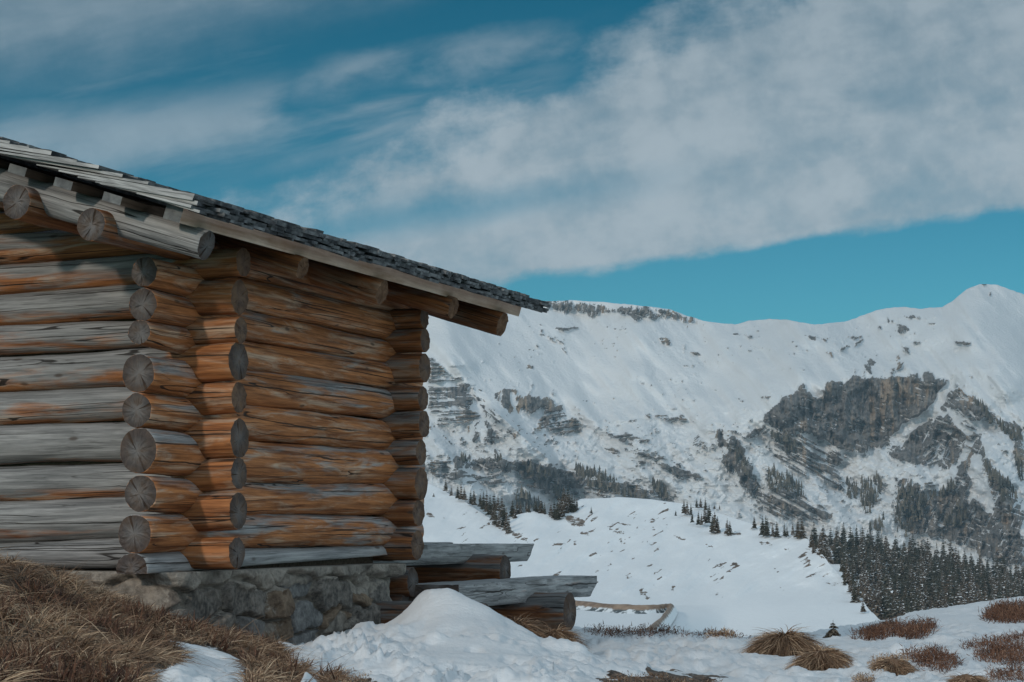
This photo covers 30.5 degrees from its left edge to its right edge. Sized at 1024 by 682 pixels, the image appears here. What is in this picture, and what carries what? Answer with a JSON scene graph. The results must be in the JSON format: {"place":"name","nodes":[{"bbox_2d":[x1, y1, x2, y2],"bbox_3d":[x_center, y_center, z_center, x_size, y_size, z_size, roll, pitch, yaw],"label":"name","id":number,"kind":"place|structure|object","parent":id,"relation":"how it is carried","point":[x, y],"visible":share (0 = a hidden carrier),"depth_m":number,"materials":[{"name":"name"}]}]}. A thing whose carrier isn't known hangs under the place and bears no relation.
{"place":"outdoors","nodes":[
{"label":"outdoors","id":0,"kind":"place"},
{"bbox_2d":[0,563,1023,681],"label":"snow ground","id":1,"kind":"structure","parent":0,"point":[441,635],"depth_m":9.74,"materials":[{"name":"snow"}]},
{"bbox_2d":[0,546,362,681],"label":"dry grass","id":2,"kind":"structure","parent":1,"relation":"on","point":[143,651],"depth_m":6.60,"materials":[{"name":"plant"}]},
{"bbox_2d":[0,137,550,644],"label":"log cabin","id":3,"kind":"object","parent":1,"relation":"on","point":[212,411],"visible":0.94,"depth_m":10.77,"materials":[{"name":"brown wood"}]},
{"bbox_2d":[320,668,370,681],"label":"straw patch","id":4,"kind":"object","parent":1,"relation":"on","point":[350,680],"visible":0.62,"depth_m":6.93,"materials":[{"name":"plant"}]},
{"bbox_2d":[373,542,533,600],"bbox_3d":[-0.642,1.956,14.507,1.021,0.796,3.164,-2,-6,22],"label":"log table","id":5,"kind":"object","parent":1,"relation":"on","point":[442,561],"visible":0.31,"depth_m":14.61,"materials":[{"name":"wood"}]},
{"bbox_2d":[375,575,596,629],"bbox_3d":[-0.074,1.977,13.948,0.883,0.398,3.752,-2,-6,17],"label":"log bench","id":6,"kind":"object","parent":1,"relation":"on","point":[548,600],"visible":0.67,"depth_m":14.09,"materials":[{"name":"wood"}]},
{"bbox_2d":[503,612,550,637],"bbox_3d":[0.040,1.866,11.762,0.559,0.342,0.532,0,-6,0],"label":"grass tussock","id":7,"kind":"object","parent":1,"relation":"on","point":[528,624],"depth_m":11.74,"materials":[{"name":"plant"}]},
{"bbox_2d":[536,621,592,650],"bbox_3d":[0.262,1.929,11.768,0.527,0.364,0.581,0,-6,0],"label":"grass tussock","id":8,"kind":"object","parent":1,"relation":"on","point":[559,633],"depth_m":11.72,"materials":[{"name":"plant"}]},
{"bbox_2d":[584,621,691,638],"bbox_3d":[0.992,2.325,15.107,0.890,0.212,2.414,0,-6,0],"label":"twig row","id":9,"kind":"object","parent":1,"relation":"on","point":[637,631],"visible":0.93,"depth_m":14.75,"materials":[{"name":"plant"}]},
{"bbox_2d":[601,670,722,681],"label":"bare turf","id":10,"kind":"structure","parent":1,"relation":"on","point":[635,677],"depth_m":7.46,"materials":[{"name":"plant"}]},
{"bbox_2d":[686,627,750,638],"bbox_3d":[1.651,2.339,14.900,0.511,0.170,2.133,-1,-6,14],"label":"heath patch","id":11,"kind":"object","parent":1,"relation":"on","point":[699,634],"visible":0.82,"depth_m":14.81,"materials":[{"name":"plant"}]},
{"bbox_2d":[705,625,739,638],"bbox_3d":[1.667,2.316,14.861,0.311,0.187,2.080,-1,-6,6],"label":"straw patch","id":12,"kind":"object","parent":1,"relation":"on","point":[725,630],"visible":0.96,"depth_m":14.33,"materials":[{"name":"plant"}]},
{"bbox_2d":[739,623,828,656],"bbox_3d":[1.804,2.094,12.375,0.737,0.479,0.670,0,-6,0],"label":"grass tussock","id":13,"kind":"object","parent":1,"relation":"on","point":[782,644],"depth_m":12.28,"materials":[{"name":"plant"}]},
{"bbox_2d":[786,643,855,670],"bbox_3d":[1.834,1.941,11.144,0.513,0.328,0.458,0,-6,0],"label":"grass tussock","id":14,"kind":"object","parent":1,"relation":"on","point":[819,659],"depth_m":11.08,"materials":[{"name":"plant"}]},
{"bbox_2d":[823,623,840,637],"bbox_3d":[2.862,2.642,16.836,0.274,0.296,0.252,3,-7,-28],"label":"young spruce","id":15,"kind":"object","parent":1,"relation":"on","point":[832,632],"visible":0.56,"depth_m":16.81,"materials":[{"name":"green plant"}]},
{"bbox_2d":[851,671,876,681],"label":"straw patch","id":16,"kind":"object","parent":1,"relation":"on","point":[866,679],"visible":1,"depth_m":6.82,"materials":[{"name":"plant"}]},
{"bbox_2d":[854,615,899,634],"bbox_3d":[3.579,2.817,18.488,0.379,0.166,3.141,-2,-6,16],"label":"heath patch","id":17,"kind":"object","parent":1,"relation":"on","point":[883,623],"visible":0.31,"depth_m":18.88,"materials":[{"name":"plant"}]},
{"bbox_2d":[867,650,910,672],"bbox_3d":[2.306,1.943,11.473,0.269,0.125,2.049,-1,-6,13],"label":"straw patch","id":18,"kind":"object","parent":1,"relation":"on","point":[890,656],"visible":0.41,"depth_m":11.22,"materials":[{"name":"plant"}]},
{"bbox_2d":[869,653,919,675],"bbox_3d":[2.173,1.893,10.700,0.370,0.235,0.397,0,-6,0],"label":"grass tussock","id":19,"kind":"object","parent":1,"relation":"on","point":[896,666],"depth_m":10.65,"materials":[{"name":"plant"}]},
{"bbox_2d":[848,614,941,640],"bbox_3d":[3.562,2.614,17.099,0.748,0.263,3.525,-2,-6,15],"label":"heath patch","id":20,"kind":"object","parent":1,"relation":"on","point":[921,628],"visible":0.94,"depth_m":15.99,"materials":[{"name":"plant"}]},
{"bbox_2d":[899,641,969,674],"bbox_3d":[2.574,1.931,11.478,0.409,0.172,2.644,-1,-6,8],"label":"heath patch","id":21,"kind":"object","parent":1,"relation":"on","point":[938,655],"visible":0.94,"depth_m":11.13,"materials":[{"name":"plant"}]},
{"bbox_2d":[941,671,995,681],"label":"grass tussock","id":22,"kind":"object","parent":1,"relation":"on","point":[968,677],"depth_m":7.40,"materials":[{"name":"plant"}]},
{"bbox_2d":[957,629,1023,649],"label":"heath patch","id":23,"kind":"object","parent":1,"relation":"on","point":[1016,636],"visible":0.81,"depth_m":14.79,"materials":[{"name":"plant"}]},
{"bbox_2d":[971,638,1023,665],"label":"heath patch","id":24,"kind":"object","parent":1,"relation":"on","point":[1015,648],"visible":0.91,"depth_m":11.64,"materials":[{"name":"plant"}]},
{"bbox_2d":[978,595,1023,623],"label":"heath patch","id":25,"kind":"object","parent":1,"relation":"on","point":[1012,611],"visible":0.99,"depth_m":19.75,"materials":[{"name":"plant"}]},
{"bbox_2d":[980,663,1023,681],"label":"heath patch","id":26,"kind":"object","parent":1,"relation":"on","point":[1008,676],"visible":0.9,"depth_m":8.96,"materials":[{"name":"plant"}]},
{"bbox_2d":[0,0,1023,324],"label":"sky","id":27,"kind":"structure","parent":0,"point":[815,162],"materials":[{"name":"blue"}]},
{"bbox_2d":[575,600,677,630],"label":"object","id":28,"kind":"structure","parent":0,"point":[669,612],"depth_m":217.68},
{"bbox_2d":[422,484,879,636],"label":"snowy hill","id":29,"kind":"structure","parent":0,"point":[745,579],"depth_m":272.13,"materials":[{"name":"snow"}]},
{"bbox_2d":[485,497,491,515],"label":"spruce tree","id":30,"kind":"object","parent":29,"relation":"on","point":[490,508],"visible":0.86,"depth_m":308.78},
{"bbox_2d":[501,505,505,524],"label":"spruce tree","id":31,"kind":"object","parent":29,"relation":"on","point":[503,514],"visible":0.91,"depth_m":301.11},
{"bbox_2d":[502,507,509,529],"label":"spruce tree","id":32,"kind":"object","parent":29,"relation":"on","point":[505,525],"visible":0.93,"depth_m":297.41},
{"bbox_2d":[554,502,561,519],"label":"spruce tree","id":33,"kind":"object","parent":29,"relation":"on","point":[557,510],"visible":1,"depth_m":305.09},
{"bbox_2d":[563,493,569,512],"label":"spruce tree","id":34,"kind":"object","parent":29,"relation":"on","point":[566,508],"visible":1,"depth_m":309.83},
{"bbox_2d":[711,515,720,532],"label":"spruce tree","id":35,"kind":"object","parent":29,"relation":"on","point":[715,525],"visible":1,"depth_m":295.41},
{"bbox_2d":[763,518,770,536],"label":"spruce tree","id":36,"kind":"object","parent":29,"relation":"on","point":[765,528],"visible":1,"depth_m":290.68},
{"bbox_2d":[796,519,807,538],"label":"spruce tree","id":37,"kind":"object","parent":29,"relation":"on","point":[801,534],"visible":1,"depth_m":284.34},
{"bbox_2d":[843,559,850,582],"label":"spruce tree","id":38,"kind":"object","parent":29,"relation":"on","point":[846,575],"visible":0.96,"depth_m":254.67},
{"bbox_2d":[850,583,857,602],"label":"spruce tree","id":39,"kind":"object","parent":29,"relation":"on","point":[854,595],"visible":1,"depth_m":241.86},
{"bbox_2d":[851,578,863,602],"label":"spruce tree","id":40,"kind":"object","parent":29,"relation":"on","point":[858,594],"visible":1,"depth_m":242.07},
{"bbox_2d":[422,284,1023,577],"bbox_3d":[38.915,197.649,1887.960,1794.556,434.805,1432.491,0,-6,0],"label":"mountain","id":41,"kind":"structure","parent":0,"point":[637,398],"depth_m":1404.25,"materials":[{"name":"snow"}]},
{"bbox_2d":[460,397,1023,536],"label":"woods","id":42,"kind":"object","parent":41,"relation":"on","point":[1001,482],"visible":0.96,"depth_m":1321.04,"materials":[{"name":"plant"}]},
{"bbox_2d":[818,548,1013,598],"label":"forest slope","id":43,"kind":"structure","parent":0,"point":[836,567],"depth_m":571.38,"materials":[{"name":"snow"}]},
{"bbox_2d":[810,522,819,547],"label":"forest conifer","id":44,"kind":"object","parent":43,"relation":"on","point":[814,535],"visible":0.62,"depth_m":625.31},
{"bbox_2d":[818,528,827,548],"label":"forest conifer","id":45,"kind":"object","parent":43,"relation":"on","point":[823,538],"visible":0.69,"depth_m":625.06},
{"bbox_2d":[828,527,832,549],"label":"forest conifer","id":46,"kind":"object","parent":43,"relation":"on","point":[830,538],"visible":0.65,"depth_m":625.36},
{"bbox_2d":[826,544,835,563],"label":"forest conifer","id":47,"kind":"object","parent":43,"relation":"on","point":[829,560],"visible":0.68,"depth_m":582.76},
{"bbox_2d":[832,534,840,563],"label":"forest conifer","id":48,"kind":"object","parent":43,"relation":"on","point":[837,557],"visible":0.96,"depth_m":584.85,"materials":[{"name":"plant"}]},
{"bbox_2d":[832,530,841,553],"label":"forest conifer","id":49,"kind":"object","parent":43,"relation":"on","point":[839,543],"visible":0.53,"depth_m":611.73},
{"bbox_2d":[840,523,846,546],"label":"forest conifer","id":50,"kind":"object","parent":43,"relation":"on","point":[842,531],"visible":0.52,"depth_m":625.44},
{"bbox_2d":[839,537,849,563],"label":"forest conifer","id":51,"kind":"object","parent":43,"relation":"on","point":[841,553],"visible":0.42,"depth_m":582.40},
{"bbox_2d":[839,540,850,571],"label":"forest conifer","id":52,"kind":"object","parent":43,"relation":"on","point":[845,553],"visible":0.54,"depth_m":558.33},
{"bbox_2d":[847,526,856,552],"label":"forest conifer","id":53,"kind":"object","parent":43,"relation":"on","point":[849,540],"visible":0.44,"depth_m":619.87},
{"bbox_2d":[848,531,858,557],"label":"forest conifer","id":54,"kind":"object","parent":43,"relation":"on","point":[850,549],"visible":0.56,"depth_m":601.64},
{"bbox_2d":[848,544,859,570],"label":"forest conifer","id":55,"kind":"object","parent":43,"relation":"on","point":[853,553],"visible":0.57,"depth_m":557.76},
{"bbox_2d":[850,557,858,579],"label":"forest conifer","id":56,"kind":"object","parent":43,"relation":"on","point":[854,570],"visible":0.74,"depth_m":536.31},
{"bbox_2d":[854,549,864,578],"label":"forest conifer","id":57,"kind":"object","parent":43,"relation":"on","point":[860,563],"visible":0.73,"depth_m":538.12,"materials":[{"name":"plant"}]},
{"bbox_2d":[857,539,869,562],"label":"forest conifer","id":58,"kind":"object","parent":43,"relation":"on","point":[863,552],"visible":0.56,"depth_m":578.14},
{"bbox_2d":[860,563,870,597],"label":"forest conifer","id":59,"kind":"object","parent":43,"relation":"on","point":[864,583],"visible":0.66,"depth_m":483.18,"materials":[{"name":"plant"}]},
{"bbox_2d":[862,576,872,609],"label":"forest conifer","id":60,"kind":"object","parent":43,"relation":"on","point":[867,599],"visible":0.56,"depth_m":431.29,"materials":[{"name":"plant"}]},
{"bbox_2d":[864,530,873,554],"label":"forest conifer","id":61,"kind":"object","parent":43,"relation":"on","point":[867,542],"visible":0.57,"depth_m":610.75,"materials":[{"name":"plant"}]},
{"bbox_2d":[867,527,874,549],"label":"forest conifer","id":62,"kind":"object","parent":43,"relation":"on","point":[871,538],"visible":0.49,"depth_m":625.47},
{"bbox_2d":[869,545,874,572],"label":"forest conifer","id":63,"kind":"object","parent":43,"relation":"on","point":[872,561],"visible":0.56,"depth_m":558.22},
{"bbox_2d":[869,563,878,591],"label":"forest conifer","id":64,"kind":"object","parent":43,"relation":"on","point":[872,583],"visible":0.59,"depth_m":485.71,"materials":[{"name":"plant"}]},
{"bbox_2d":[870,587,884,619],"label":"forest conifer","id":65,"kind":"object","parent":43,"relation":"on","point":[877,609],"visible":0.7,"depth_m":404.27,"materials":[{"name":"plant"}]},
{"bbox_2d":[875,535,884,559],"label":"forest conifer","id":66,"kind":"object","parent":43,"relation":"on","point":[881,548],"visible":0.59,"depth_m":603.96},
{"bbox_2d":[876,572,884,599],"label":"forest conifer","id":67,"kind":"object","parent":43,"relation":"on","point":[880,584],"visible":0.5,"depth_m":460.04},
{"bbox_2d":[881,587,889,613],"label":"forest conifer","id":68,"kind":"object","parent":43,"relation":"on","point":[884,600],"visible":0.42,"depth_m":407.06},
{"bbox_2d":[881,546,890,573],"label":"forest conifer","id":69,"kind":"object","parent":43,"relation":"on","point":[885,558],"visible":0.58,"depth_m":557.79,"materials":[{"name":"plant"}]},
{"bbox_2d":[881,565,891,586],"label":"forest conifer","id":70,"kind":"object","parent":43,"relation":"on","point":[884,577],"visible":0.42,"depth_m":487.07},
{"bbox_2d":[882,588,892,619],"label":"forest conifer","id":71,"kind":"object","parent":43,"relation":"on","point":[887,611],"visible":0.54,"depth_m":378.62,"materials":[{"name":"plant"}]},
{"bbox_2d":[884,574,896,603],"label":"forest conifer","id":72,"kind":"object","parent":43,"relation":"on","point":[892,591],"visible":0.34,"depth_m":451.33,"materials":[{"name":"plant"}]},
{"bbox_2d":[887,548,897,577],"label":"forest conifer","id":73,"kind":"object","parent":43,"relation":"on","point":[893,562],"visible":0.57,"depth_m":555.96,"materials":[{"name":"plant"}]},
{"bbox_2d":[888,596,899,617],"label":"forest conifer","id":74,"kind":"object","parent":43,"relation":"on","point":[893,614],"visible":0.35,"depth_m":349.63,"materials":[{"name":"plant"}]},
{"bbox_2d":[890,535,900,557],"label":"forest conifer","id":75,"kind":"object","parent":43,"relation":"on","point":[897,549],"visible":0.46,"depth_m":605.66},
{"bbox_2d":[893,570,901,596],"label":"forest conifer","id":76,"kind":"object","parent":43,"relation":"on","point":[895,587],"visible":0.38,"depth_m":458.69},
{"bbox_2d":[894,559,902,587],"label":"forest conifer","id":77,"kind":"object","parent":43,"relation":"on","point":[899,570],"visible":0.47,"depth_m":508.15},
{"bbox_2d":[897,600,906,615],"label":"forest conifer","id":78,"kind":"object","parent":43,"relation":"on","point":[903,612],"visible":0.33,"depth_m":341.52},
{"bbox_2d":[899,542,909,566],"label":"forest conifer","id":79,"kind":"object","parent":43,"relation":"on","point":[903,552],"visible":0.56,"depth_m":587.64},
{"bbox_2d":[901,562,908,587],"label":"forest conifer","id":80,"kind":"object","parent":43,"relation":"on","point":[905,575],"visible":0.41,"depth_m":506.90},
{"bbox_2d":[906,549,914,575],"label":"forest conifer","id":81,"kind":"object","parent":43,"relation":"on","point":[909,558],"visible":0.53,"depth_m":560.82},
{"bbox_2d":[908,589,914,611],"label":"forest conifer","id":82,"kind":"object","parent":43,"relation":"on","point":[913,598],"visible":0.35,"depth_m":403.87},
{"bbox_2d":[907,544,916,570],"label":"forest conifer","id":83,"kind":"object","parent":43,"relation":"on","point":[913,559],"visible":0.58,"depth_m":588.31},
{"bbox_2d":[907,577,916,601],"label":"forest conifer","id":84,"kind":"object","parent":43,"relation":"on","point":[910,588],"visible":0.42,"depth_m":451.72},
{"bbox_2d":[907,563,917,589],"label":"forest conifer","id":85,"kind":"object","parent":43,"relation":"on","point":[911,573],"visible":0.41,"depth_m":501.02,"materials":[{"name":"plant"}]},
{"bbox_2d":[912,592,919,610],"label":"forest conifer","id":86,"kind":"object","parent":43,"relation":"on","point":[916,603],"visible":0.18,"depth_m":355.50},
{"bbox_2d":[915,542,921,563],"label":"forest conifer","id":87,"kind":"object","parent":43,"relation":"on","point":[918,550],"visible":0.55,"depth_m":603.41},
{"bbox_2d":[916,568,925,594],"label":"forest conifer","id":88,"kind":"object","parent":43,"relation":"on","point":[920,578],"visible":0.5,"depth_m":481.82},
{"bbox_2d":[921,556,927,578],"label":"forest conifer","id":89,"kind":"object","parent":43,"relation":"on","point":[923,568],"visible":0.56,"depth_m":563.23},
{"bbox_2d":[923,584,931,609],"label":"forest conifer","id":90,"kind":"object","parent":43,"relation":"on","point":[927,600],"visible":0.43,"depth_m":402.62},
{"bbox_2d":[924,548,934,570],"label":"forest conifer","id":91,"kind":"object","parent":43,"relation":"on","point":[927,559],"visible":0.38,"depth_m":580.78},
{"bbox_2d":[924,567,937,594],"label":"forest conifer","id":92,"kind":"object","parent":43,"relation":"on","point":[929,579],"visible":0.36,"depth_m":488.21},
{"bbox_2d":[928,579,940,604],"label":"forest conifer","id":93,"kind":"object","parent":43,"relation":"on","point":[933,589],"visible":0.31,"depth_m":436.63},
{"bbox_2d":[930,557,938,585],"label":"forest conifer","id":94,"kind":"object","parent":43,"relation":"on","point":[933,567],"visible":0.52,"depth_m":539.35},
{"bbox_2d":[935,557,943,584],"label":"forest conifer","id":95,"kind":"object","parent":43,"relation":"on","point":[937,568],"visible":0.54,"depth_m":551.26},
{"bbox_2d":[939,551,947,573],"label":"forest conifer","id":96,"kind":"object","parent":43,"relation":"on","point":[942,561],"visible":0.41,"depth_m":576.86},
{"bbox_2d":[943,555,953,581],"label":"forest conifer","id":97,"kind":"object","parent":43,"relation":"on","point":[945,569],"visible":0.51,"depth_m":566.11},
{"bbox_2d":[943,570,956,600],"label":"forest conifer","id":98,"kind":"object","parent":43,"relation":"on","point":[946,593],"visible":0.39,"depth_m":477.51,"materials":[{"name":"plant"}]},
{"bbox_2d":[947,539,955,560],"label":"forest conifer","id":99,"kind":"object","parent":43,"relation":"on","point":[951,549],"visible":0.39,"depth_m":624.91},
{"bbox_2d":[953,548,961,569],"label":"forest conifer","id":100,"kind":"object","parent":43,"relation":"on","point":[955,555],"visible":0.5,"depth_m":603.10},
{"bbox_2d":[953,583,964,605],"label":"forest conifer","id":101,"kind":"object","parent":43,"relation":"on","point":[958,597],"visible":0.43,"depth_m":428.60,"materials":[{"name":"plant"}]},
{"bbox_2d":[959,561,967,591],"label":"forest conifer","id":102,"kind":"object","parent":43,"relation":"on","point":[964,573],"visible":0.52,"depth_m":534.67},
{"bbox_2d":[960,579,967,602],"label":"forest conifer","id":103,"kind":"object","parent":43,"relation":"on","point":[964,589],"visible":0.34,"depth_m":453.52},
{"bbox_2d":[966,587,975,603],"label":"forest conifer","id":104,"kind":"object","parent":43,"relation":"on","point":[970,595],"visible":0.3,"depth_m":407.09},
{"bbox_2d":[966,569,977,593],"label":"forest conifer","id":105,"kind":"object","parent":43,"relation":"on","point":[971,574],"visible":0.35,"depth_m":509.71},
{"bbox_2d":[971,577,976,597],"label":"forest conifer","id":106,"kind":"object","parent":43,"relation":"on","point":[973,587],"visible":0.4,"depth_m":490.00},
{"bbox_2d":[973,558,981,581],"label":"forest conifer","id":107,"kind":"object","parent":43,"relation":"on","point":[976,570],"visible":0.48,"depth_m":561.52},
{"bbox_2d":[974,585,982,601],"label":"forest conifer","id":108,"kind":"object","parent":43,"relation":"on","point":[978,596],"visible":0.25,"depth_m":412.80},
{"bbox_2d":[981,570,990,594],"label":"forest conifer","id":109,"kind":"object","parent":43,"relation":"on","point":[987,583],"visible":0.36,"depth_m":516.89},
{"bbox_2d":[985,558,994,581],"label":"forest conifer","id":110,"kind":"object","parent":43,"relation":"on","point":[987,568],"visible":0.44,"depth_m":584.00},
{"bbox_2d":[991,576,997,599],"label":"forest conifer","id":111,"kind":"object","parent":43,"relation":"on","point":[994,589],"visible":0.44,"depth_m":485.29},
{"bbox_2d":[990,557,999,581],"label":"forest conifer","id":112,"kind":"object","parent":43,"relation":"on","point":[993,568],"visible":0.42,"depth_m":588.06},
{"bbox_2d":[997,573,1006,597],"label":"forest conifer","id":113,"kind":"object","parent":43,"relation":"on","point":[1002,586],"visible":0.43,"depth_m":489.30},
{"bbox_2d":[999,554,1012,578],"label":"forest conifer","id":114,"kind":"object","parent":43,"relation":"on","point":[1003,561],"visible":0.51,"depth_m":624.50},
{"bbox_2d":[1012,557,1019,579],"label":"forest conifer","id":115,"kind":"object","parent":43,"relation":"on","point":[1017,568],"visible":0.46,"depth_m":624.26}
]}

